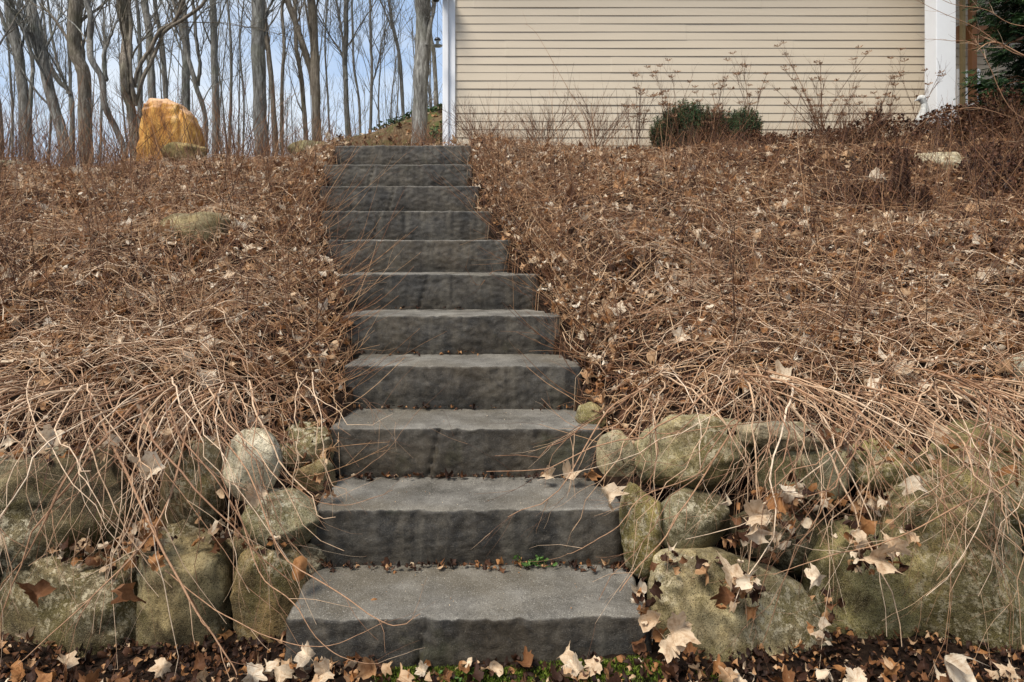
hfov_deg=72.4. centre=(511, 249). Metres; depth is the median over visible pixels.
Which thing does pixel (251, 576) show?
boulder
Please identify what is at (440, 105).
green ground cover
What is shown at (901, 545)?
fallen leaf
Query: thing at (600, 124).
dried flower plant
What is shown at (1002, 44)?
bare branch
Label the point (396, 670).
moss
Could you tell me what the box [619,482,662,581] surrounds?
boulder
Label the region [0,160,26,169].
boulder
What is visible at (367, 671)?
fallen leaf
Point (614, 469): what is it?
boulder
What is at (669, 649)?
fallen leaf
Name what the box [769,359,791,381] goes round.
fallen leaf
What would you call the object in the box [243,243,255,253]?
fallen leaf
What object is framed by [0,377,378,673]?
draping shrub
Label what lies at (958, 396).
fallen leaf
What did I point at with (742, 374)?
draping shrub
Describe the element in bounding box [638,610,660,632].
fallen leaf
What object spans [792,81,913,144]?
dried flower plant
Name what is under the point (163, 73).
bare tree
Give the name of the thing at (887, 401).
draping shrub
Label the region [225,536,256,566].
boulder
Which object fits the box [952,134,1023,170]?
dead perennial
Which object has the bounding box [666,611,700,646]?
fallen leaf
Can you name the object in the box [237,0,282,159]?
bare tree
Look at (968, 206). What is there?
fallen leaf
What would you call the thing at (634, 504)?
arching stem
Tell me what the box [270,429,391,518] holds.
arching stem
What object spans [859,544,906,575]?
fallen leaf
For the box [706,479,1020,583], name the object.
arching stem
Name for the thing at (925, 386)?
fallen leaf
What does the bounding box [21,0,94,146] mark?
bare tree
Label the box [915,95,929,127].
garden statue
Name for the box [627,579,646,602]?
fallen leaf
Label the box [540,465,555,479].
fallen leaf
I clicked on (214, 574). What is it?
boulder
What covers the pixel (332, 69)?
sky
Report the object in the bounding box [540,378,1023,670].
draping shrub
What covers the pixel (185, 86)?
bare tree
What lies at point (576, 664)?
fallen leaf
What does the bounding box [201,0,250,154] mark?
bare tree
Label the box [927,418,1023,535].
boulder
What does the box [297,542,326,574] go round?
boulder
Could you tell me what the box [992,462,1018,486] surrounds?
fallen leaf
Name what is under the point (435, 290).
stone step
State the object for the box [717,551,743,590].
fallen leaf
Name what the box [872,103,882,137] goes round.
seed spike
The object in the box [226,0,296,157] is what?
bare tree
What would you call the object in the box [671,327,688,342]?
fallen leaf
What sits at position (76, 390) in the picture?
draping shrub
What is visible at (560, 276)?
leaning shrub
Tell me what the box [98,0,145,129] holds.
bare tree
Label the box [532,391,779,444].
arching stem
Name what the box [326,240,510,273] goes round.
stone step
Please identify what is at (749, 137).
dead perennial
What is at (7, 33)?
bare tree
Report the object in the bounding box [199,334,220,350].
fallen leaf
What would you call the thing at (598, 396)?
leaning shrub
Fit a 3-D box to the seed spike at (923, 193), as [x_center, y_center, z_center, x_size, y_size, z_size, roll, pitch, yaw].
[2.655,-0.302,4.501,0.073,0.278,0.104,0,0,18]
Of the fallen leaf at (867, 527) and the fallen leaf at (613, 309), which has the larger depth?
the fallen leaf at (613, 309)
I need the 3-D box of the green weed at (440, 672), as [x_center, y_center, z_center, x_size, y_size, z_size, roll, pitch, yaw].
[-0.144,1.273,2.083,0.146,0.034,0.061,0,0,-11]
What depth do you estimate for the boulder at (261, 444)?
2.49 m
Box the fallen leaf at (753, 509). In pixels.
[743,498,772,526]
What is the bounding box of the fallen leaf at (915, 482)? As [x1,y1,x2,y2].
[898,475,928,495]
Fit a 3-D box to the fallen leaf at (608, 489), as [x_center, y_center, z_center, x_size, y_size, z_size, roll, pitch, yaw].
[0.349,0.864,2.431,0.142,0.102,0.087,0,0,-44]
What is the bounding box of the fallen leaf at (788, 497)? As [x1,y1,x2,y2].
[777,484,802,503]
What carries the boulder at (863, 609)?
on the ground at (622, 481)
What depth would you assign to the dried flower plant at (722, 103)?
7.94 m
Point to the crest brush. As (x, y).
(410, 143)
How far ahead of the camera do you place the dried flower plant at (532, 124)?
7.14 m
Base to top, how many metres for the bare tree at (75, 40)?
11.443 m
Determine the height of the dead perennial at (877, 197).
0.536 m
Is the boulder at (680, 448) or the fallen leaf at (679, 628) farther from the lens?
the boulder at (680, 448)
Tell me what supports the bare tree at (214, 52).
on the ground at (622, 481)
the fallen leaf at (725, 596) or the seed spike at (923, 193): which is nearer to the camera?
the fallen leaf at (725, 596)
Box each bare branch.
[899,102,1021,145]
[910,0,1020,55]
[916,24,1023,118]
[943,0,1023,26]
[964,31,1023,55]
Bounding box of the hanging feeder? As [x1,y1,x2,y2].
[432,2,442,47]
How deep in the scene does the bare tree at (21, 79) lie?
13.93 m
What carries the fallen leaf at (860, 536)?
on the fallen leaf at (877, 557)
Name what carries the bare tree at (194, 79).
on the ground at (622, 481)
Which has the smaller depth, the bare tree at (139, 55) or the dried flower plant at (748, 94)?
the dried flower plant at (748, 94)
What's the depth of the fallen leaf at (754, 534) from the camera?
2.17 m
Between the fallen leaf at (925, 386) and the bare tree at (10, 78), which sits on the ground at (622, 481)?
the bare tree at (10, 78)
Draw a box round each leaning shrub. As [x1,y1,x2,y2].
[223,303,410,479]
[254,138,417,247]
[254,271,411,388]
[258,106,370,217]
[261,112,342,197]
[267,172,403,291]
[273,215,420,312]
[279,121,351,179]
[449,156,560,297]
[451,122,517,205]
[458,112,507,167]
[462,143,540,229]
[463,151,583,300]
[485,292,683,480]
[488,161,627,350]
[501,243,664,386]
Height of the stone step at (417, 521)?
0.231 m
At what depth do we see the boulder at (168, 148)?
6.32 m
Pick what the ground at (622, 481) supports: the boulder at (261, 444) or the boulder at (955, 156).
the boulder at (955, 156)
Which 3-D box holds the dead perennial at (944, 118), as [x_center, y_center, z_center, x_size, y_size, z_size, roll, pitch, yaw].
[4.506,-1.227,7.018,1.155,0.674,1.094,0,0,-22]
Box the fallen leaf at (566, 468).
[562,460,581,479]
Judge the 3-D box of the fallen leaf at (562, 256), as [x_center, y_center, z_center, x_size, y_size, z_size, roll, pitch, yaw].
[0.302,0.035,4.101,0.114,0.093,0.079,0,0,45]
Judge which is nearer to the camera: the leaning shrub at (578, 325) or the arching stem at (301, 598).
the arching stem at (301, 598)
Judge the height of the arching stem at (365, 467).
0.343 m
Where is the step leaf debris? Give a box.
[0,304,1023,681]
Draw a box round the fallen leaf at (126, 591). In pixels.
[110,582,145,603]
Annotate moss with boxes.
[371,654,722,681]
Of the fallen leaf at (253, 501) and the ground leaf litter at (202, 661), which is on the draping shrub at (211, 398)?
the fallen leaf at (253, 501)
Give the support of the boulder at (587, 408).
on the stone step at (431, 451)
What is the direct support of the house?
on the ground at (622, 481)
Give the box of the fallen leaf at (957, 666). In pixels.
[944,653,987,681]
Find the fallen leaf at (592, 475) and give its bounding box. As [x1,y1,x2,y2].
[586,468,601,480]
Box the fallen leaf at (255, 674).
[241,662,267,681]
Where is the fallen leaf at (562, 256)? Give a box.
[556,251,566,260]
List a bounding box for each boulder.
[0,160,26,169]
[0,443,143,573]
[0,544,138,656]
[135,519,234,646]
[136,98,204,162]
[158,211,232,248]
[159,437,225,528]
[161,142,208,162]
[222,427,282,500]
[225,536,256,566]
[230,542,309,643]
[240,488,319,550]
[279,420,333,468]
[287,140,325,156]
[293,457,336,490]
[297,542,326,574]
[575,402,607,428]
[596,429,636,476]
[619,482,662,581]
[634,413,753,490]
[647,546,832,661]
[661,486,729,548]
[723,502,827,577]
[736,421,845,450]
[753,446,855,502]
[801,515,921,638]
[849,439,928,491]
[867,469,1023,652]
[915,152,979,170]
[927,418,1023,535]
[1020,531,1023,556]
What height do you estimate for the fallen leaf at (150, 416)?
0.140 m
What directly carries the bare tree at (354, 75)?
on the ground at (622, 481)
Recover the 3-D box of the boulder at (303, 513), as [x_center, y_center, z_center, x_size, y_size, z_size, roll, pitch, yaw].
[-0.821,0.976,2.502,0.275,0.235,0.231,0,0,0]
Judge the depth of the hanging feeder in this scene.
8.69 m
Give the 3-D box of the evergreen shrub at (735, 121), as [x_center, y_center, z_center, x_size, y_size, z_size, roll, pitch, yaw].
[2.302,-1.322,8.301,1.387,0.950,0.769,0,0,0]
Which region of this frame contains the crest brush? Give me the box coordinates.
[0,49,470,174]
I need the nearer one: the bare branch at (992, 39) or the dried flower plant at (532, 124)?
the bare branch at (992, 39)
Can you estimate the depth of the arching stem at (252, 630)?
2.04 m
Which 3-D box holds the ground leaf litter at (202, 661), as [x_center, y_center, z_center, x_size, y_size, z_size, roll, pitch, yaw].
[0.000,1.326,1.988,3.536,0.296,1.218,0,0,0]
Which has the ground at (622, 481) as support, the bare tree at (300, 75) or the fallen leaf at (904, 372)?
the bare tree at (300, 75)
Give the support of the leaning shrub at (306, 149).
on the ground at (622, 481)
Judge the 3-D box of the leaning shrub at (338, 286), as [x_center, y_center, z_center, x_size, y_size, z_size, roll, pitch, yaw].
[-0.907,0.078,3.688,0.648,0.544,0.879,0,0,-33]
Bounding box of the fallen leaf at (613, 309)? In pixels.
[608,300,625,315]
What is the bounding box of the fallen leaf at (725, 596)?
[709,579,735,605]
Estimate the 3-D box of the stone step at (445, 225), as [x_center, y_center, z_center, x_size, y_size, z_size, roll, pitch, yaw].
[-0.711,-0.149,4.941,1.162,0.230,0.531,0,0,0]
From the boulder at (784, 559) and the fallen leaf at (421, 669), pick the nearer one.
the fallen leaf at (421, 669)
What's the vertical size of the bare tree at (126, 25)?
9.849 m
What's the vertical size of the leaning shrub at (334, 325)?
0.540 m
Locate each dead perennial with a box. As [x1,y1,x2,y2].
[696,113,730,147]
[701,123,772,147]
[759,126,788,144]
[777,118,861,144]
[818,164,945,225]
[833,110,928,144]
[859,132,928,174]
[904,102,1021,142]
[945,144,1023,200]
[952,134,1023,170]
[956,82,1023,145]
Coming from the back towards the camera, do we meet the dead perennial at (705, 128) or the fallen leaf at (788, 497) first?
the dead perennial at (705, 128)
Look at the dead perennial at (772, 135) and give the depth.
7.80 m
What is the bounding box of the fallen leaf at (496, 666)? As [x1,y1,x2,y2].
[489,660,502,676]
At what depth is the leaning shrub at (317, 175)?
4.84 m
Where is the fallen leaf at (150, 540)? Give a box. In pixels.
[142,531,160,548]
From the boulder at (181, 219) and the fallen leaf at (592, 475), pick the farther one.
the boulder at (181, 219)
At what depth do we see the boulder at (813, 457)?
2.53 m
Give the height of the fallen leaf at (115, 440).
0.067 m
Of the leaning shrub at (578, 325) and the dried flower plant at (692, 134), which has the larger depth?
the dried flower plant at (692, 134)
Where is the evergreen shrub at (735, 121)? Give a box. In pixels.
[648,98,764,154]
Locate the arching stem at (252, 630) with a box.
[165,570,433,658]
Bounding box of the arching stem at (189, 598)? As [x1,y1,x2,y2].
[99,415,257,681]
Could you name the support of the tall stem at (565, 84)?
on the bank twigs at (786, 173)
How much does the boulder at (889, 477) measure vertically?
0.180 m
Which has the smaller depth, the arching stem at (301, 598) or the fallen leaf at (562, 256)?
the arching stem at (301, 598)
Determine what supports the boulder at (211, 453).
on the ground at (622, 481)
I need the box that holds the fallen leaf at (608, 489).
[599,482,628,511]
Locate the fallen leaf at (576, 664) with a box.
[561,652,583,676]
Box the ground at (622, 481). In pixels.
[0,111,1023,681]
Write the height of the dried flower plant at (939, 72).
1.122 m
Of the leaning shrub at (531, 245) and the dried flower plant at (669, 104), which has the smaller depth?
the leaning shrub at (531, 245)
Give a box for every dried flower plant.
[429,95,519,141]
[501,90,590,144]
[555,87,635,147]
[618,70,662,149]
[644,57,696,150]
[655,109,751,145]
[692,58,738,141]
[729,51,771,132]
[761,40,871,135]
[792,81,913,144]
[826,66,904,137]
[887,48,949,118]
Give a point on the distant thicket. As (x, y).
(392, 105)
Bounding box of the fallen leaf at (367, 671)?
[353,657,376,679]
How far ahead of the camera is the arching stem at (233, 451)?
2.13 m
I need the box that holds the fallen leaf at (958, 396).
[949,380,975,397]
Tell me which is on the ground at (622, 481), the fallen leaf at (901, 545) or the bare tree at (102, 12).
the bare tree at (102, 12)
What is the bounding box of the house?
[443,0,1023,148]
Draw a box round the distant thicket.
[0,0,442,164]
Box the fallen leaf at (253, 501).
[244,480,267,509]
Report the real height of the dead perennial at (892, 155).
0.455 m
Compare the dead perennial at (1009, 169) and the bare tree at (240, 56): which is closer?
the dead perennial at (1009, 169)
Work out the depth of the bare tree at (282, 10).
16.01 m
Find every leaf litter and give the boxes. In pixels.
[0,125,1023,469]
[0,626,1023,681]
[346,107,944,152]
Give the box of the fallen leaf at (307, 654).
[293,641,315,668]
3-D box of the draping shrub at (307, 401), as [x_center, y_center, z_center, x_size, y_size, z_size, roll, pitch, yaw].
[-0.853,0.740,2.585,1.037,0.796,0.777,0,0,0]
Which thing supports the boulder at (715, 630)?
on the ground at (622, 481)
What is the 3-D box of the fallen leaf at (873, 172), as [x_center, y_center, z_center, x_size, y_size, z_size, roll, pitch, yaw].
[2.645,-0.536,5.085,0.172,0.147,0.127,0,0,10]
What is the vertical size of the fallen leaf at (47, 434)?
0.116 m
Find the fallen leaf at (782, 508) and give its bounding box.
[766,492,787,513]
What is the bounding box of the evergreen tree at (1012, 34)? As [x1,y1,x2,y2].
[953,0,1023,130]
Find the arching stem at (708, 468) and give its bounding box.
[593,419,740,590]
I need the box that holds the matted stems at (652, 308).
[0,150,1023,580]
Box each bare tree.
[0,0,35,150]
[0,0,41,160]
[0,0,46,156]
[0,0,97,164]
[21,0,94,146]
[23,0,115,166]
[37,0,73,158]
[51,0,143,165]
[82,0,115,155]
[82,0,318,161]
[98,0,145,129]
[107,0,243,154]
[126,0,162,125]
[134,0,170,98]
[159,0,232,110]
[195,0,239,153]
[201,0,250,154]
[225,0,250,153]
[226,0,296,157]
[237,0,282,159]
[267,0,308,139]
[278,0,339,140]
[280,0,304,156]
[293,0,342,139]
[301,0,380,136]
[335,0,371,134]
[349,0,415,131]
[378,0,410,118]
[392,0,441,145]
[430,31,438,111]
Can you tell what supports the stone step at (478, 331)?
on the stone step at (486, 381)
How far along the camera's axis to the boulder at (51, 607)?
2.35 m
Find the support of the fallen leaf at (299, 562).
on the draping shrub at (211, 398)
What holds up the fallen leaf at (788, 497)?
on the draping shrub at (793, 392)
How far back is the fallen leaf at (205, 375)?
2.91 m
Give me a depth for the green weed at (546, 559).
2.50 m
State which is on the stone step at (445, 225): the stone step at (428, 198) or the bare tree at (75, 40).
the stone step at (428, 198)
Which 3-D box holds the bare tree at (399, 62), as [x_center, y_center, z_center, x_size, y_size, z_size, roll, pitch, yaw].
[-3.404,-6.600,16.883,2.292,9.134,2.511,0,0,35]
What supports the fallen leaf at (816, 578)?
on the draping shrub at (793, 392)
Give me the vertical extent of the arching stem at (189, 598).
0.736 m
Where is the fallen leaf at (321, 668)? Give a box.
[310,657,333,681]
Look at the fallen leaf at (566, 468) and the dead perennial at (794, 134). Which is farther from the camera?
the dead perennial at (794, 134)
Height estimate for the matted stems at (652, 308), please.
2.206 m
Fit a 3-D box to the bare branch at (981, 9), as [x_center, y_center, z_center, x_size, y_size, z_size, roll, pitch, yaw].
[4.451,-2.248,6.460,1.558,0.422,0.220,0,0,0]
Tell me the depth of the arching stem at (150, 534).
2.10 m
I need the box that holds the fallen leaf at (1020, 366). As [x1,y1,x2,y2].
[997,354,1023,380]
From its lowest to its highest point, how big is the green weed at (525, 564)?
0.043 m
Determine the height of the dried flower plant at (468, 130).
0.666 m
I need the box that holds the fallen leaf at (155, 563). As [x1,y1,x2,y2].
[147,552,165,570]
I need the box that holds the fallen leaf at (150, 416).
[133,398,159,432]
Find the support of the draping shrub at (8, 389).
on the ground at (622, 481)
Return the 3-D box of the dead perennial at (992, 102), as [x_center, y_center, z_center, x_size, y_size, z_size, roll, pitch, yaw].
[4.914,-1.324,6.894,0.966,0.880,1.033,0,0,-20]
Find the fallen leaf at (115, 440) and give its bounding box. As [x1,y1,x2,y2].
[102,432,121,447]
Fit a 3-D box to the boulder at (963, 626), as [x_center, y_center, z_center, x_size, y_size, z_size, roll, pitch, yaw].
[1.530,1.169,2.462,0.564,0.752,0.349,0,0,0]
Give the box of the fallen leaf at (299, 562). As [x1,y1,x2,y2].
[292,555,306,581]
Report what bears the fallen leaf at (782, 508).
on the draping shrub at (793, 392)
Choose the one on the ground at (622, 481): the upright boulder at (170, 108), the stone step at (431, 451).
the upright boulder at (170, 108)
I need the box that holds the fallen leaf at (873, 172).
[864,167,885,183]
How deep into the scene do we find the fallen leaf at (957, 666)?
2.04 m
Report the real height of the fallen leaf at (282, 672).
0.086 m
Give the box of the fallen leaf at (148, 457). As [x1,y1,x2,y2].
[130,450,164,480]
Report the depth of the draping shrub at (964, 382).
2.36 m
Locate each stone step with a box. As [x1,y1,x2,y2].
[284,554,651,672]
[310,477,623,566]
[319,186,480,211]
[321,211,491,239]
[323,164,472,186]
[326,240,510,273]
[329,408,601,478]
[334,145,471,164]
[339,272,539,312]
[343,309,560,357]
[344,354,581,409]
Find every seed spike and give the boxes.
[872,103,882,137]
[887,148,913,211]
[917,181,931,215]
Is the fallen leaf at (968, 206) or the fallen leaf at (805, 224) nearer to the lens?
the fallen leaf at (805, 224)
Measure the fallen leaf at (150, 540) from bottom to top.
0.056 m
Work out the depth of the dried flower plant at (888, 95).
8.04 m
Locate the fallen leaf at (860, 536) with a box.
[851,529,871,550]
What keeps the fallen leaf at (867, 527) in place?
on the draping shrub at (793, 392)
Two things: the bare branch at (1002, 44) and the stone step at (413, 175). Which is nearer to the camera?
the stone step at (413, 175)
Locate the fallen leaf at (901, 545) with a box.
[881,531,913,562]
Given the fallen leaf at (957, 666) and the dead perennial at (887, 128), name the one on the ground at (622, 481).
the dead perennial at (887, 128)
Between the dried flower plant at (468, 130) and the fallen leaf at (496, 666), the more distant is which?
the dried flower plant at (468, 130)
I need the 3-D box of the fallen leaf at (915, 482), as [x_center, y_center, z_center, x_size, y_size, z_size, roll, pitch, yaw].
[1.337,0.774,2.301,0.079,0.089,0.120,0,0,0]
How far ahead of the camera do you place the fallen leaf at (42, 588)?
2.21 m
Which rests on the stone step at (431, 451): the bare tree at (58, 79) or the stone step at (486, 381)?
the stone step at (486, 381)
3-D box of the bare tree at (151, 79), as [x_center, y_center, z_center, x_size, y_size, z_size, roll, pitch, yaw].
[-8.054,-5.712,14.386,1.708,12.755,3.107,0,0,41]
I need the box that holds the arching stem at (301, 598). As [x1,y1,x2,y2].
[235,500,420,663]
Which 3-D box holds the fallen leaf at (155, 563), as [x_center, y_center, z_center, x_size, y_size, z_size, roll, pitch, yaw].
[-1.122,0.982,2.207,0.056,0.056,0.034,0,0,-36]
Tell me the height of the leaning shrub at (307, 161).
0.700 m
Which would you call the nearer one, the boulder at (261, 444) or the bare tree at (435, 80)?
the boulder at (261, 444)
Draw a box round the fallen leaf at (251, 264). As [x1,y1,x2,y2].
[244,260,256,271]
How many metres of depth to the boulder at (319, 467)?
2.73 m
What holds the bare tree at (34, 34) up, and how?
on the ground at (622, 481)
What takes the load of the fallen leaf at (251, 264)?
on the ground at (622, 481)
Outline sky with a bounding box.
[0,0,442,166]
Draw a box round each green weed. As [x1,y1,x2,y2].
[439,667,485,680]
[513,555,538,566]
[529,556,557,566]
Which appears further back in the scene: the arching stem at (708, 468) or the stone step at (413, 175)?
the stone step at (413, 175)
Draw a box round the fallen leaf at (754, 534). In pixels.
[743,518,772,544]
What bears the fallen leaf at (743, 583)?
on the draping shrub at (793, 392)
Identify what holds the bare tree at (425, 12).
on the ground at (622, 481)
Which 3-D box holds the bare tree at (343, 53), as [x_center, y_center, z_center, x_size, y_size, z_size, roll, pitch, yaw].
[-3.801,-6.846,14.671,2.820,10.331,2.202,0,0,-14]
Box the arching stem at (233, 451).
[214,429,424,644]
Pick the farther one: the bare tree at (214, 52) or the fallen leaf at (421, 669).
the bare tree at (214, 52)
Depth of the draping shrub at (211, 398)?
2.43 m
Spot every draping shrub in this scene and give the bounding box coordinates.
[0,372,301,650]
[0,373,158,655]
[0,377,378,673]
[29,370,356,656]
[114,357,401,591]
[429,331,1023,627]
[474,372,777,578]
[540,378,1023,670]
[669,380,1023,681]
[706,353,1023,672]
[808,369,1023,669]
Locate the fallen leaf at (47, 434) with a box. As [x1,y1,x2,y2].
[35,421,63,451]
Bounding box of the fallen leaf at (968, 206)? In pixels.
[965,204,981,211]
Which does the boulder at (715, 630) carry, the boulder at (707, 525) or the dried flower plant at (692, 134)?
the boulder at (707, 525)
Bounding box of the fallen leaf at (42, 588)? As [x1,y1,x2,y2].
[13,579,56,607]
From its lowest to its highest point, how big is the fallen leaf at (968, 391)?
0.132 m
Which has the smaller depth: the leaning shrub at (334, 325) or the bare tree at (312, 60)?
the leaning shrub at (334, 325)
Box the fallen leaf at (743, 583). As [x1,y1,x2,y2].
[735,567,759,589]
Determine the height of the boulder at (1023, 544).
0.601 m
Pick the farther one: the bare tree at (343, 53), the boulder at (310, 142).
the bare tree at (343, 53)
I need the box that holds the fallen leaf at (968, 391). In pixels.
[960,385,982,399]
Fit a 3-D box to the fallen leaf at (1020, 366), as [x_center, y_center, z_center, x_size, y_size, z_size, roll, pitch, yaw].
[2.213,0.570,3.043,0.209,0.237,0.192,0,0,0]
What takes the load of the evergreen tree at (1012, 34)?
on the ground at (622, 481)
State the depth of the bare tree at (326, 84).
18.92 m
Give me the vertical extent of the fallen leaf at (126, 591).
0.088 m
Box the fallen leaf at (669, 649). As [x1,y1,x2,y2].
[658,633,686,663]
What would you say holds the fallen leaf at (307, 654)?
on the ground leaf litter at (202, 661)
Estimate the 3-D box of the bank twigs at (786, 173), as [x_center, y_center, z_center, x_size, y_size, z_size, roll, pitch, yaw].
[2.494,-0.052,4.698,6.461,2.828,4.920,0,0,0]
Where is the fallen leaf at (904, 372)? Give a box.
[892,358,917,374]
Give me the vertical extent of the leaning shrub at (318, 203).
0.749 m
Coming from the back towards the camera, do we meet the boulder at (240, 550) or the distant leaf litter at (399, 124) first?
the distant leaf litter at (399, 124)
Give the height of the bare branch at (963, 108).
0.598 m
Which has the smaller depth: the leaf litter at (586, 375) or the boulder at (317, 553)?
the boulder at (317, 553)
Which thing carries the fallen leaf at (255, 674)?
on the ground leaf litter at (202, 661)
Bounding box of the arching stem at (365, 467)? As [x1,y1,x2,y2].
[280,391,440,482]
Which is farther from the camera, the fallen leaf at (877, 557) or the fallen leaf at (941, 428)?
the fallen leaf at (941, 428)
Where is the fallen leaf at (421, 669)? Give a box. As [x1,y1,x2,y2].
[414,660,427,676]
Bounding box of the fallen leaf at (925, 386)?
[918,379,929,391]
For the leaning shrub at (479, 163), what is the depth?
5.10 m
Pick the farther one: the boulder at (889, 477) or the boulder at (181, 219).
the boulder at (181, 219)
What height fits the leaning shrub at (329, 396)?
0.683 m
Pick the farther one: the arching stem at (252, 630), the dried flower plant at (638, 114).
the dried flower plant at (638, 114)
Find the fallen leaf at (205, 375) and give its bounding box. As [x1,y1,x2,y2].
[194,368,216,388]
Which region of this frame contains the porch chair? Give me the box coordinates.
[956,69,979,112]
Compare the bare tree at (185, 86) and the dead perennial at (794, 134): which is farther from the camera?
the bare tree at (185, 86)
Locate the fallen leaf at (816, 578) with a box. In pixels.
[804,563,825,589]
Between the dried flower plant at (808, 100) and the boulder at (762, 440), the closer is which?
the boulder at (762, 440)
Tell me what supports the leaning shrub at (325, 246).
on the ground at (622, 481)
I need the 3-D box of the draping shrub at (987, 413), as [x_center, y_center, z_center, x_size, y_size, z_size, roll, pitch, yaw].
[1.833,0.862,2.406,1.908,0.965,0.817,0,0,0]
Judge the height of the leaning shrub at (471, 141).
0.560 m
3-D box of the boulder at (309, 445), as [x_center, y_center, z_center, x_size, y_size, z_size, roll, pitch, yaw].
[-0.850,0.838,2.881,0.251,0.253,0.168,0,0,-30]
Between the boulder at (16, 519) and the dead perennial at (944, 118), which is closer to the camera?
the boulder at (16, 519)
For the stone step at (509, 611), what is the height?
0.272 m
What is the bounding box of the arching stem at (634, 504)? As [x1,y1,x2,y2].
[530,453,716,561]
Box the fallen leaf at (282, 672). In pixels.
[274,663,297,681]
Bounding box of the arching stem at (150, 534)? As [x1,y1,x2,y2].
[18,414,191,672]
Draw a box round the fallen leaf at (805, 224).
[796,218,810,229]
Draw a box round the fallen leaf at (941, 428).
[924,419,950,445]
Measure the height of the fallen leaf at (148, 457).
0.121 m
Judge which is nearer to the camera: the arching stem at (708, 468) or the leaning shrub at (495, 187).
the arching stem at (708, 468)
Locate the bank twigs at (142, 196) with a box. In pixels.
[0,68,676,631]
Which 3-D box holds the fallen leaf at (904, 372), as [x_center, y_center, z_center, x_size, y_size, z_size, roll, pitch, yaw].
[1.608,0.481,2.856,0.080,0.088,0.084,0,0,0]
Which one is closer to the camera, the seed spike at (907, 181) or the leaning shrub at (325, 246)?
the leaning shrub at (325, 246)
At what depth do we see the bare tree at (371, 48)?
16.46 m
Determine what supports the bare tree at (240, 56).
on the ground at (622, 481)
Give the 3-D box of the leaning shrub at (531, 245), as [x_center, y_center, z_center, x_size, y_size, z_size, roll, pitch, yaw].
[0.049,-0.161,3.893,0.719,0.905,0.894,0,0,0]
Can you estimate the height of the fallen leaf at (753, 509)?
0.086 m
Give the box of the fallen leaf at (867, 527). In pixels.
[856,513,879,537]
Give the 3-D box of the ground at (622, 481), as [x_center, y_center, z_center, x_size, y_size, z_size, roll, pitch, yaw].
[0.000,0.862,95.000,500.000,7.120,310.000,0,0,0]
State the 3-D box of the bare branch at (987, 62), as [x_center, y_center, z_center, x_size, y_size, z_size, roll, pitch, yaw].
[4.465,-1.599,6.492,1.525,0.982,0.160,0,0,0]
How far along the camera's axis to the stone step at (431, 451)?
2.89 m
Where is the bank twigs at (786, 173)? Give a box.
[412,61,1023,620]
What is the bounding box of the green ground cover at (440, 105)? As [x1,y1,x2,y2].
[349,103,442,145]
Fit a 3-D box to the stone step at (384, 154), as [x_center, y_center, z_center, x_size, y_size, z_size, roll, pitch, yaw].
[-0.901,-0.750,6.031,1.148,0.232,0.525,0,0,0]
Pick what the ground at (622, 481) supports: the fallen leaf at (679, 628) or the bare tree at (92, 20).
the bare tree at (92, 20)
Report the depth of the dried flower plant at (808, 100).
8.20 m
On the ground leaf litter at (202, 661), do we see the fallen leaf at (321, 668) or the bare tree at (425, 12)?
the fallen leaf at (321, 668)
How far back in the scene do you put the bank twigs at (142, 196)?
3.93 m
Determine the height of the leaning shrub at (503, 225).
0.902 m
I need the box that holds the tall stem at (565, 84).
[524,16,591,145]

